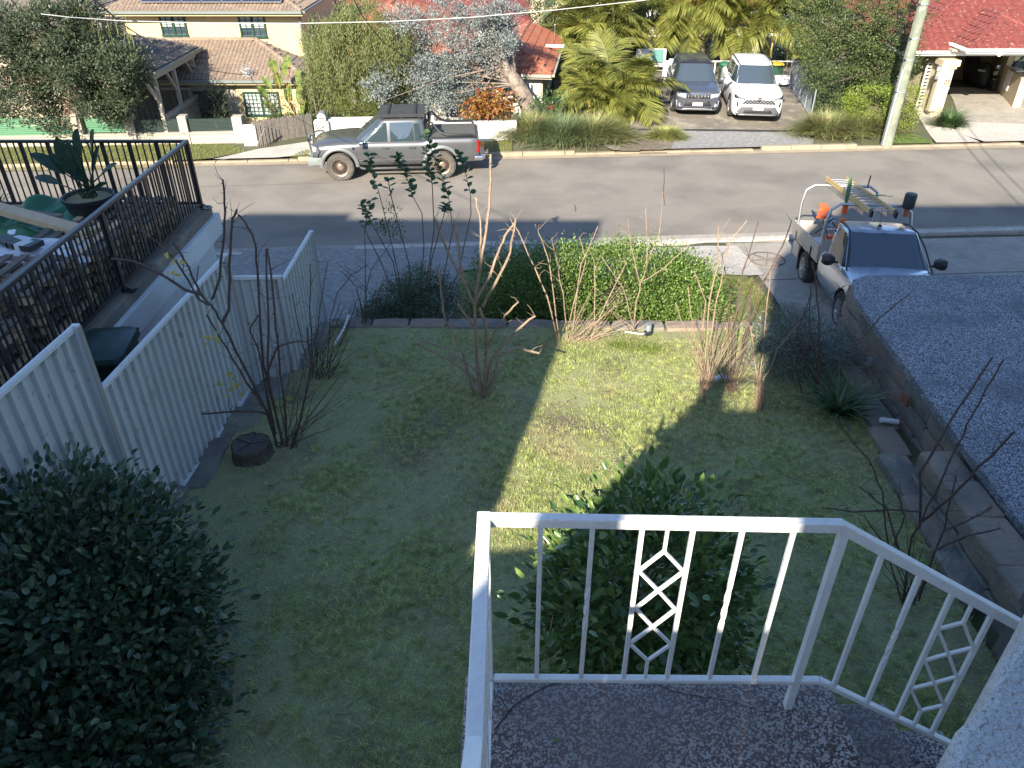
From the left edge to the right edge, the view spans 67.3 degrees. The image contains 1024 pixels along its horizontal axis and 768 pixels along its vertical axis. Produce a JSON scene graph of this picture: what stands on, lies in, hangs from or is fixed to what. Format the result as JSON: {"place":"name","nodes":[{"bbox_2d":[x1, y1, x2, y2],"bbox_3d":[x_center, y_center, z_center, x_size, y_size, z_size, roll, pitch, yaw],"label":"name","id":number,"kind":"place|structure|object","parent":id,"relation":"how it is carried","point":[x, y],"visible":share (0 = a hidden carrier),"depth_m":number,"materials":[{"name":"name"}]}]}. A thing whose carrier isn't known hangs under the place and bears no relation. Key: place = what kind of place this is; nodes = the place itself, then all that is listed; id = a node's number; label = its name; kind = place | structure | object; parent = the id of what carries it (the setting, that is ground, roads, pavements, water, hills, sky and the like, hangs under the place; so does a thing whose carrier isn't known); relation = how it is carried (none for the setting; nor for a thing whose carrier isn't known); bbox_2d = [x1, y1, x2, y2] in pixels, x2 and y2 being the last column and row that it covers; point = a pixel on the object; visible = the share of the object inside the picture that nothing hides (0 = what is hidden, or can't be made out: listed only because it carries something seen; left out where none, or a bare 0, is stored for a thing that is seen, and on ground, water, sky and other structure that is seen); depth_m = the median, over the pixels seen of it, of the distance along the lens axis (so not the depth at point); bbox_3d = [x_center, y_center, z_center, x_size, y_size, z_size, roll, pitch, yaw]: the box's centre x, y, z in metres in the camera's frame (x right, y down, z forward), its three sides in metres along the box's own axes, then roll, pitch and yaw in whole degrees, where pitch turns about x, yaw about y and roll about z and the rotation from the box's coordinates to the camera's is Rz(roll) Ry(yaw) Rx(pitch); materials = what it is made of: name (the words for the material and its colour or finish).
{"place":"outdoors","nodes":[
{"label":"outdoors","id":0,"kind":"place"},
{"bbox_2d":[215,141,312,158],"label":"driveway","id":1,"kind":"structure","parent":0,"point":[281,151],"depth_m":26.01,"materials":[{"name":"concrete"}]},
{"bbox_2d":[5,321,998,767],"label":"lawn","id":2,"kind":"structure","parent":0,"point":[227,479],"depth_m":8.89,"materials":[{"name":"plant"}]},
{"bbox_2d":[0,441,261,767],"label":"bush","id":3,"kind":"object","parent":2,"relation":"on","point":[113,655],"visible":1,"depth_m":6.06,"materials":[{"name":"green plant"}]},
{"bbox_2d":[111,164,350,449],"bbox_3d":[-3.296,-0.747,9.146,2.662,3.858,0.817,0,33,0],"label":"rose bush","id":4,"kind":"object","parent":2,"relation":"on","point":[272,422],"visible":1,"depth_m":9.23,"materials":[{"name":"brown plant"}]},
{"bbox_2d":[158,322,331,527],"bbox_3d":[-3.895,0.837,10.638,0.676,0.949,7.528,5,34,7],"label":"stone ledge","id":5,"kind":"object","parent":2,"relation":"on","point":[210,460],"visible":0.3,"depth_m":10.69,"materials":[{"name":"grey stone"}]},
{"bbox_2d":[231,431,274,467],"bbox_3d":[-3.413,0.885,10.104,0.594,0.270,0.625,0,33,0],"label":"tree stump","id":6,"kind":"object","parent":2,"relation":"on","point":[252,448],"visible":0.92,"depth_m":9.97,"materials":[{"name":"brown wood"}]},
{"bbox_2d":[288,256,367,379],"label":"rose bush","id":7,"kind":"object","parent":2,"relation":"on","point":[318,373],"visible":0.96,"depth_m":11.75,"materials":[{"name":"plant"}]},
{"bbox_2d":[413,154,542,397],"bbox_3d":[-0.557,-1.281,10.501,2.002,3.662,0.600,0,33,0],"label":"rose bush","id":8,"kind":"object","parent":2,"relation":"on","point":[483,386],"visible":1,"depth_m":10.70,"materials":[{"name":"plant"}]},
{"bbox_2d":[120,335,932,761],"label":"fallen leaves","id":9,"kind":"object","parent":2,"relation":"on","point":[516,501],"visible":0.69,"depth_m":9.24,"materials":[{"name":"brown plant"}]},
{"bbox_2d":[509,218,626,342],"bbox_3d":[0.985,-1.604,12.722,2.061,2.336,0.593,0,33,0],"label":"rose bush","id":10,"kind":"object","parent":2,"relation":"on","point":[584,329],"visible":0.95,"depth_m":12.91,"materials":[{"name":"plant"}]},
{"bbox_2d":[493,441,786,674],"bbox_3d":[0.949,1.803,5.869,2.181,2.624,2.175,0,33,0],"label":"camellia bush","id":11,"kind":"object","parent":2,"relation":"on","point":[562,597],"visible":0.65,"depth_m":5.43,"materials":[{"name":"green plant"}]},
{"bbox_2d":[675,214,754,402],"bbox_3d":[2.821,-0.885,10.553,1.218,2.845,0.616,0,33,0],"label":"rose bush","id":12,"kind":"object","parent":2,"relation":"on","point":[706,381],"visible":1,"depth_m":10.76,"materials":[{"name":"plant"}]},
{"bbox_2d":[709,215,791,393],"bbox_3d":[3.317,-1.002,10.950,1.251,2.826,0.593,0,33,0],"label":"rose bush","id":13,"kind":"object","parent":2,"relation":"on","point":[734,387],"visible":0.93,"depth_m":11.16,"materials":[{"name":"plant"}]},
{"bbox_2d":[735,298,871,399],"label":"sage bush","id":14,"kind":"object","parent":2,"relation":"on","point":[787,368],"visible":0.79,"depth_m":11.84,"materials":[{"name":"green plant"}]},
{"bbox_2d":[769,257,913,393],"bbox_3d":[4.675,-0.746,10.998,1.900,2.357,0.570,0,33,0],"label":"rose bush","id":15,"kind":"object","parent":2,"relation":"on","point":[816,378],"visible":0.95,"depth_m":11.12,"materials":[{"name":"plant"}]},
{"bbox_2d":[792,361,891,431],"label":"strappy plant","id":16,"kind":"object","parent":2,"relation":"on","point":[846,402],"visible":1,"depth_m":11.03,"materials":[{"name":"green plant"}]},
{"bbox_2d":[822,357,1023,605],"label":"rose bush","id":17,"kind":"object","parent":2,"relation":"on","point":[920,522],"visible":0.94,"depth_m":7.09,"materials":[{"name":"plant"}]},
{"bbox_2d":[0,143,1023,248],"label":"road","id":18,"kind":"structure","parent":0,"point":[294,204],"depth_m":22.94,"materials":[{"name":"grey asphalt"}]},
{"bbox_2d":[301,103,487,180],"bbox_3d":[-3.574,-7.771,24.310,5.628,2.065,2.330,-2,33,-4],"label":"silver pickup","id":19,"kind":"object","parent":18,"relation":"on","point":[385,132],"visible":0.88,"depth_m":23.64,"materials":[{"name":"paint"}]},
{"bbox_2d":[5,145,1023,170],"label":"gutter","id":20,"kind":"object","parent":18,"relation":"on","point":[667,154],"visible":0.71,"depth_m":26.22,"materials":[{"name":"concrete"}]},
{"bbox_2d":[215,225,1023,252],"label":"gutter","id":21,"kind":"object","parent":18,"relation":"on","point":[616,238],"visible":0.25,"depth_m":20.16,"materials":[{"name":"concrete"}]},
{"bbox_2d":[27,0,1023,649],"bbox_3d":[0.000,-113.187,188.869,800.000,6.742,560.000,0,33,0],"label":"ground","id":22,"kind":"structure","parent":0,"point":[919,130],"depth_m":27.28,"materials":[{"name":"grey concrete"}]},
{"bbox_2d":[0,534,120,725],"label":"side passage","id":23,"kind":"object","parent":22,"relation":"on","point":[72,571],"depth_m":7.61,"materials":[{"name":"concrete"}]},
{"bbox_2d":[84,326,139,382],"bbox_3d":[-4.573,0.005,8.906,0.614,1.224,0.830,-5,34,-7],"label":"wheelie bin","id":24,"kind":"object","parent":23,"relation":"on","point":[111,348],"visible":0.31,"depth_m":8.49,"materials":[{"name":"teal plastic"}]},
{"bbox_2d":[0,0,161,138],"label":"dark tree","id":25,"kind":"object","parent":22,"relation":"on","point":[76,83],"visible":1,"depth_m":24.57,"materials":[{"name":"green plant"}]},
{"bbox_2d":[7,30,202,131],"bbox_3d":[-14.259,-10.457,27.899,4.930,4.386,5.081,0,33,0],"label":"carport","id":26,"kind":"object","parent":22,"relation":"on","point":[165,63],"visible":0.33,"depth_m":27.65,"materials":[{"name":"brown wood"}]},
{"bbox_2d":[0,205,222,373],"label":"white terrace","id":27,"kind":"structure","parent":22,"relation":"on","point":[150,303],"depth_m":10.85,"materials":[{"name":"concrete"}]},
{"bbox_2d":[1,293,98,343],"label":"pallet","id":28,"kind":"object","parent":27,"relation":"on","point":[65,321],"visible":0.12,"depth_m":9.11,"materials":[{"name":"brown wood"}]},
{"bbox_2d":[1,283,92,334],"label":"pallet","id":29,"kind":"object","parent":28,"relation":"on","point":[55,313],"visible":0.16,"depth_m":8.99,"materials":[{"name":"brown wood"}]},
{"bbox_2d":[0,274,91,325],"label":"pallet","id":30,"kind":"object","parent":29,"relation":"on","point":[28,311],"visible":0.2,"depth_m":8.74,"materials":[{"name":"brown wood"}]},
{"bbox_2d":[0,262,89,312],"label":"pallet","id":31,"kind":"object","parent":30,"relation":"on","point":[2,302],"visible":0.3,"depth_m":8.90,"materials":[{"name":"brown wood"}]},
{"bbox_2d":[0,254,78,304],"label":"pallet","id":32,"kind":"object","parent":31,"relation":"on","point":[27,259],"visible":0.55,"depth_m":8.90,"materials":[{"name":"brown wood"}]},
{"bbox_2d":[70,249,139,291],"bbox_3d":[-5.750,-1.528,10.334,1.101,0.124,1.101,0,33,0],"label":"pallet","id":33,"kind":"object","parent":27,"relation":"on","point":[110,278],"visible":0.15,"depth_m":10.08,"materials":[{"name":"brown wood"}]},
{"bbox_2d":[61,240,135,281],"bbox_3d":[-5.770,-1.643,10.261,1.111,0.124,1.111,0,33,0],"label":"pallet","id":34,"kind":"object","parent":33,"relation":"on","point":[106,265],"visible":0.09,"depth_m":10.03,"materials":[{"name":"brown wood"}]},
{"bbox_2d":[51,230,136,270],"bbox_3d":[-5.767,-1.790,10.237,1.100,0.124,1.100,1,33,2],"label":"pallet","id":35,"kind":"object","parent":34,"relation":"on","point":[103,256],"visible":0.07,"depth_m":10.16,"materials":[{"name":"brown wood"}]},
{"bbox_2d":[32,220,136,261],"bbox_3d":[-5.727,-1.896,10.150,1.100,0.124,1.100,1,33,2],"label":"pallet","id":36,"kind":"object","parent":35,"relation":"on","point":[57,234],"visible":0.29,"depth_m":10.14,"materials":[{"name":"brown wood"}]},
{"bbox_2d":[0,202,97,235],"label":"pine plank","id":37,"kind":"object","parent":36,"relation":"on","point":[31,217],"visible":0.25,"depth_m":10.46,"materials":[{"name":"beige wood"}]},
{"bbox_2d":[0,235,104,271],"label":"white sheet","id":38,"kind":"object","parent":36,"relation":"on","point":[48,242],"visible":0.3,"depth_m":9.63,"materials":[{"name":"grey"}]},
{"bbox_2d":[0,139,212,386],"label":"black railing","id":39,"kind":"object","parent":27,"relation":"on","point":[99,213],"visible":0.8,"depth_m":9.98,"materials":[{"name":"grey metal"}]},
{"bbox_2d":[120,213,173,248],"bbox_3d":[-5.795,-2.294,11.499,1.100,0.124,1.100,2,33,2],"label":"pallet","id":40,"kind":"object","parent":27,"relation":"on","point":[151,232],"visible":0.12,"depth_m":11.34,"materials":[{"name":"brown wood"}]},
{"bbox_2d":[4,194,118,230],"bbox_3d":[-6.760,-2.567,11.438,1.600,0.372,1.500,-10,35,-14],"label":"green tarp","id":41,"kind":"object","parent":40,"relation":"on","point":[40,202],"visible":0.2,"depth_m":11.52,"materials":[{"name":"green plastic"}]},
{"bbox_2d":[113,204,175,239],"bbox_3d":[-5.733,-2.414,11.434,1.134,0.124,1.134,0,33,0],"label":"pallet","id":42,"kind":"object","parent":40,"relation":"on","point":[118,228],"visible":0.13,"depth_m":11.39,"materials":[{"name":"brown wood"}]},
{"bbox_2d":[29,129,116,219],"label":"potted plant","id":43,"kind":"object","parent":42,"relation":"on","point":[86,201],"visible":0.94,"depth_m":10.98,"materials":[{"name":"green plant"}]},
{"bbox_2d":[0,142,244,171],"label":"verge grass","id":44,"kind":"structure","parent":22,"relation":"on","point":[125,145],"depth_m":25.91,"materials":[{"name":"green plant"}]},
{"bbox_2d":[0,112,244,146],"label":"front wall","id":45,"kind":"structure","parent":22,"relation":"on","point":[10,128],"depth_m":26.59,"materials":[{"name":"grey paint"}]},
{"bbox_2d":[0,230,326,648],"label":"metal fence","id":46,"kind":"object","parent":22,"relation":"on","point":[154,394],"visible":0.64,"depth_m":9.02,"materials":[{"name":"metal"}]},
{"bbox_2d":[88,0,345,134],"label":"yellow house","id":47,"kind":"structure","parent":22,"relation":"on","point":[228,36],"depth_m":29.45,"materials":[{"name":"beige paint"}]},
{"bbox_2d":[252,113,313,146],"bbox_3d":[-7.953,-8.841,27.057,2.350,1.105,0.522,-25,41,-33],"label":"paling fence","id":48,"kind":"object","parent":22,"relation":"on","point":[271,130],"visible":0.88,"depth_m":27.11,"materials":[{"name":"wood"}]},
{"bbox_2d":[256,54,311,116],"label":"giant strelitzia","id":49,"kind":"object","parent":22,"relation":"on","point":[273,67],"visible":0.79,"depth_m":27.77,"materials":[{"name":"green plant"}]},
{"bbox_2d":[216,247,462,405],"bbox_3d":[-9.600,-1.267,15.440,16.800,0.928,9.200,0,33,0],"label":"apron","id":50,"kind":"object","parent":22,"relation":"on","point":[243,263],"visible":0.16,"depth_m":18.16,"materials":[{"name":"grey concrete"}]},
{"bbox_2d":[357,129,475,318],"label":"leafy stems","id":51,"kind":"object","parent":50,"relation":"on","point":[446,207],"visible":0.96,"depth_m":13.40,"materials":[{"name":"plant"}]},
{"bbox_2d":[293,0,421,121],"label":"weeping tree","id":52,"kind":"object","parent":22,"relation":"on","point":[340,64],"visible":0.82,"depth_m":26.85,"materials":[{"name":"green plant"}]},
{"bbox_2d":[346,257,472,322],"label":"grey shrub","id":53,"kind":"object","parent":22,"relation":"on","point":[395,309],"visible":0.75,"depth_m":14.48,"materials":[{"name":"green plant"}]},
{"bbox_2d":[328,115,516,140],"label":"white wall","id":54,"kind":"structure","parent":22,"relation":"on","point":[485,127],"depth_m":26.93,"materials":[{"name":"white paint"}]},
{"bbox_2d":[301,0,563,120],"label":"terracotta house","id":55,"kind":"structure","parent":22,"relation":"on","point":[537,60],"depth_m":30.33,"materials":[{"name":"tile"}]},
{"bbox_2d":[345,0,531,59],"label":"red roof house","id":56,"kind":"structure","parent":22,"relation":"on","point":[521,2],"depth_m":40.78,"materials":[{"name":"tile"}]},
{"bbox_2d":[356,0,540,120],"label":"silver tree","id":57,"kind":"object","parent":22,"relation":"on","point":[498,64],"visible":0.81,"depth_m":26.94,"materials":[{"name":"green plant"}]},
{"bbox_2d":[457,80,519,121],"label":"red shrub","id":58,"kind":"object","parent":22,"relation":"on","point":[483,104],"visible":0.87,"depth_m":27.10,"materials":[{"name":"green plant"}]},
{"bbox_2d":[3,142,1020,167],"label":"kerb","id":59,"kind":"structure","parent":22,"relation":"on","point":[762,148],"depth_m":26.39,"materials":[{"name":"concrete"}]},
{"bbox_2d":[480,106,572,147],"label":"grass clump","id":60,"kind":"object","parent":22,"relation":"on","point":[525,119],"visible":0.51,"depth_m":26.93,"materials":[{"name":"green plant"}]},
{"bbox_2d":[331,318,776,330],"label":"garden wall","id":61,"kind":"structure","parent":22,"relation":"on","point":[491,323],"depth_m":13.76,"materials":[{"name":"grey"}]},
{"bbox_2d":[502,108,618,151],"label":"grass clump","id":62,"kind":"object","parent":22,"relation":"on","point":[561,126],"visible":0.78,"depth_m":26.56,"materials":[{"name":"green plant"}]},
{"bbox_2d":[540,0,617,68],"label":"palm","id":63,"kind":"object","parent":22,"relation":"on","point":[569,20],"visible":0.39,"depth_m":33.80,"materials":[{"name":"green plant"}]},
{"bbox_2d":[553,38,635,107],"bbox_3d":[3.298,-12.057,30.176,3.189,2.586,3.730,27,42,35],"label":"palm","id":64,"kind":"object","parent":22,"relation":"on","point":[571,50],"visible":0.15,"depth_m":29.64,"materials":[{"name":"green plant"}]},
{"bbox_2d":[535,108,656,150],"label":"grass clump","id":65,"kind":"object","parent":22,"relation":"on","point":[613,128],"visible":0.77,"depth_m":26.76,"materials":[{"name":"green plant"}]},
{"bbox_2d":[554,58,639,118],"bbox_3d":[3.201,-10.681,28.765,3.458,2.682,3.391,0,33,0],"label":"palm","id":66,"kind":"object","parent":22,"relation":"on","point":[581,84],"visible":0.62,"depth_m":28.26,"materials":[{"name":"green plant"}]},
{"bbox_2d":[561,28,652,123],"bbox_3d":[3.603,-11.530,28.859,3.580,3.142,3.961,0,33,0],"label":"palm","id":67,"kind":"object","parent":22,"relation":"on","point":[600,40],"visible":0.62,"depth_m":28.50,"materials":[{"name":"green plant"}]},
{"bbox_2d":[560,0,654,67],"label":"palm","id":68,"kind":"object","parent":22,"relation":"on","point":[621,9],"visible":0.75,"depth_m":33.16,"materials":[{"name":"green plant"}]},
{"bbox_2d":[452,245,784,320],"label":"verge","id":69,"kind":"structure","parent":22,"relation":"on","point":[467,276],"depth_m":16.71,"materials":[{"name":"plant"}]},
{"bbox_2d":[456,224,741,322],"bbox_3d":[1.657,-1.913,15.035,5.446,2.244,2.608,0,33,0],"label":"clipped hedge","id":70,"kind":"object","parent":69,"relation":"on","point":[678,274],"visible":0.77,"depth_m":14.55,"materials":[{"name":"green plant"}]},
{"bbox_2d":[609,277,779,322],"bbox_3d":[3.457,-1.650,15.820,3.914,0.472,3.456,0,33,0],"label":"grass patch","id":71,"kind":"object","parent":69,"relation":"on","point":[746,303],"visible":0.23,"depth_m":15.71,"materials":[{"name":"plant"}]},
{"bbox_2d":[215,227,1023,254],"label":"kerb","id":72,"kind":"structure","parent":22,"relation":"on","point":[968,231],"depth_m":19.95,"materials":[{"name":"concrete"}]},
{"bbox_2d":[592,53,690,127],"bbox_3d":[4.775,-10.903,28.448,3.835,2.594,3.237,0,33,0],"label":"palm","id":73,"kind":"object","parent":22,"relation":"on","point":[645,65],"visible":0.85,"depth_m":27.98,"materials":[{"name":"green plant"}]},
{"bbox_2d":[575,245,764,278],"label":"footpath","id":74,"kind":"structure","parent":22,"relation":"on","point":[734,258],"depth_m":18.51,"materials":[{"name":"concrete"}]},
{"bbox_2d":[634,0,705,53],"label":"palm","id":75,"kind":"object","parent":22,"relation":"on","point":[666,32],"visible":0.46,"depth_m":34.88,"materials":[{"name":"green plant"}]},
{"bbox_2d":[655,0,735,52],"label":"palm","id":76,"kind":"object","parent":22,"relation":"on","point":[690,31],"visible":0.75,"depth_m":34.49,"materials":[{"name":"green plant"}]},
{"bbox_2d":[460,676,947,767],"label":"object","id":77,"kind":"structure","parent":22,"relation":"on","point":[617,725],"depth_m":2.64,"materials":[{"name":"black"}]},
{"bbox_2d":[461,511,1021,767],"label":"white railing","id":78,"kind":"object","parent":77,"relation":"on","point":[477,740],"visible":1,"depth_m":2.35,"materials":[{"name":"metal"}]},
{"bbox_2d":[936,615,1023,767],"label":"parapet wall","id":79,"kind":"structure","parent":77,"relation":"on","point":[989,733],"depth_m":1.39,"materials":[{"name":"white paint"}]},
{"bbox_2d":[679,0,771,60],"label":"palm","id":80,"kind":"object","parent":22,"relation":"on","point":[732,37],"visible":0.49,"depth_m":34.73,"materials":[{"name":"green plant"}]},
{"bbox_2d":[730,0,813,59],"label":"palm","id":81,"kind":"object","parent":22,"relation":"on","point":[773,24],"visible":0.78,"depth_m":34.44,"materials":[{"name":"green plant"}]},
{"bbox_2d":[774,106,882,147],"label":"grass clump","id":82,"kind":"object","parent":22,"relation":"on","point":[819,125],"visible":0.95,"depth_m":27.33,"materials":[{"name":"green plant"}]},
{"bbox_2d":[768,0,940,113],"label":"green tree","id":83,"kind":"object","parent":22,"relation":"on","point":[868,52],"visible":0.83,"depth_m":27.92,"materials":[{"name":"green plant"}]},
{"bbox_2d":[823,103,922,145],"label":"grass clump","id":84,"kind":"object","parent":22,"relation":"on","point":[864,124],"visible":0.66,"depth_m":27.39,"materials":[{"name":"green plant"}]},
{"bbox_2d":[837,79,928,135],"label":"lime hedge","id":85,"kind":"object","parent":22,"relation":"on","point":[852,100],"visible":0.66,"depth_m":27.34,"materials":[{"name":"green plant"}]},
{"bbox_2d":[822,347,984,618],"bbox_3d":[5.051,0.997,10.335,0.572,0.912,5.848,4,33,6],"label":"stone edging","id":86,"kind":"object","parent":22,"relation":"on","point":[894,463],"visible":0.41,"depth_m":9.55,"materials":[{"name":"grey stone"}]},
{"bbox_2d":[880,0,929,147],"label":"power pole","id":87,"kind":"object","parent":22,"relation":"on","point":[890,128],"visible":0.93,"depth_m":25.65,"materials":[{"name":"grey"}]},
{"bbox_2d":[833,275,1023,539],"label":"pebble terrace","id":88,"kind":"structure","parent":22,"relation":"on","point":[932,341],"depth_m":10.96,"materials":[{"name":"grey gravel"}]},
{"bbox_2d":[839,0,1023,116],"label":"cream house","id":89,"kind":"structure","parent":22,"relation":"on","point":[957,33],"depth_m":28.96,"materials":[{"name":"red tile"}]},
{"bbox_2d":[910,451,1023,662],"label":"stone wall","id":90,"kind":"structure","parent":22,"relation":"on","point":[994,561],"depth_m":8.07,"materials":[{"name":"grey stone"}]},
{"bbox_2d":[948,87,1023,123],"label":"garage drive","id":91,"kind":"structure","parent":22,"relation":"on","point":[986,105],"depth_m":30.27,"materials":[{"name":"concrete"}]},
{"bbox_2d":[955,122,1023,140],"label":"garage apron","id":92,"kind":"object","parent":22,"relation":"on","point":[984,131],"visible":0.93,"depth_m":28.09,"materials":[{"name":"concrete"}]},
{"bbox_2d":[553,66,813,149],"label":"driveway","id":93,"kind":"structure","parent":0,"point":[720,128],"depth_m":28.52,"materials":[{"name":"concrete"}]},
{"bbox_2d":[665,52,725,111],"bbox_3d":[7.098,-11.871,30.194,2.230,1.661,4.213,3,33,4],"label":"grey car","id":94,"kind":"object","parent":93,"relation":"on","point":[694,73],"visible":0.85,"depth_m":29.22,"materials":[{"name":"paint"}]},
{"bbox_2d":[719,53,786,116],"bbox_3d":[9.238,-11.597,29.747,2.310,1.732,4.620,4,33,5],"label":"white car","id":95,"kind":"object","parent":93,"relation":"on","point":[749,86],"visible":0.97,"depth_m":28.71,"materials":[{"name":"paint"}]},
{"bbox_2d":[725,233,1023,346],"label":"driveway","id":96,"kind":"structure","parent":0,"point":[985,256],"depth_m":18.32,"materials":[{"name":"concrete"}]},
{"bbox_2d":[791,183,947,325],"bbox_3d":[7.207,-2.651,15.689,2.285,2.060,5.102,4,25,5],"label":"silver ute","id":97,"kind":"object","parent":96,"relation":"on","point":[849,252],"visible":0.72,"depth_m":14.71,"materials":[{"name":"paint"}]},
{"bbox_2d":[825,176,898,217],"bbox_3d":[7.209,-3.908,16.055,0.869,0.634,3.436,0,33,0],"label":"ladder","id":98,"kind":"object","parent":97,"relation":"attached to","point":[865,195],"visible":0.95,"depth_m":15.63,"materials":[{"name":"yellow"}]},
{"bbox_2d":[916,106,978,141],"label":"cream path","id":99,"kind":"structure","parent":0,"point":[938,133],"depth_m":27.90,"materials":[{"name":"concrete"}]},
{"bbox_2d":[963,56,1000,90],"bbox_3d":[19.818,-13.335,32.524,0.740,1.550,1.862,0,33,0],"label":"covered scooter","id":100,"kind":"object","parent":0,"point":[977,72],"visible":0.96,"depth_m":32.46,"materials":[{"name":"black fabric"}]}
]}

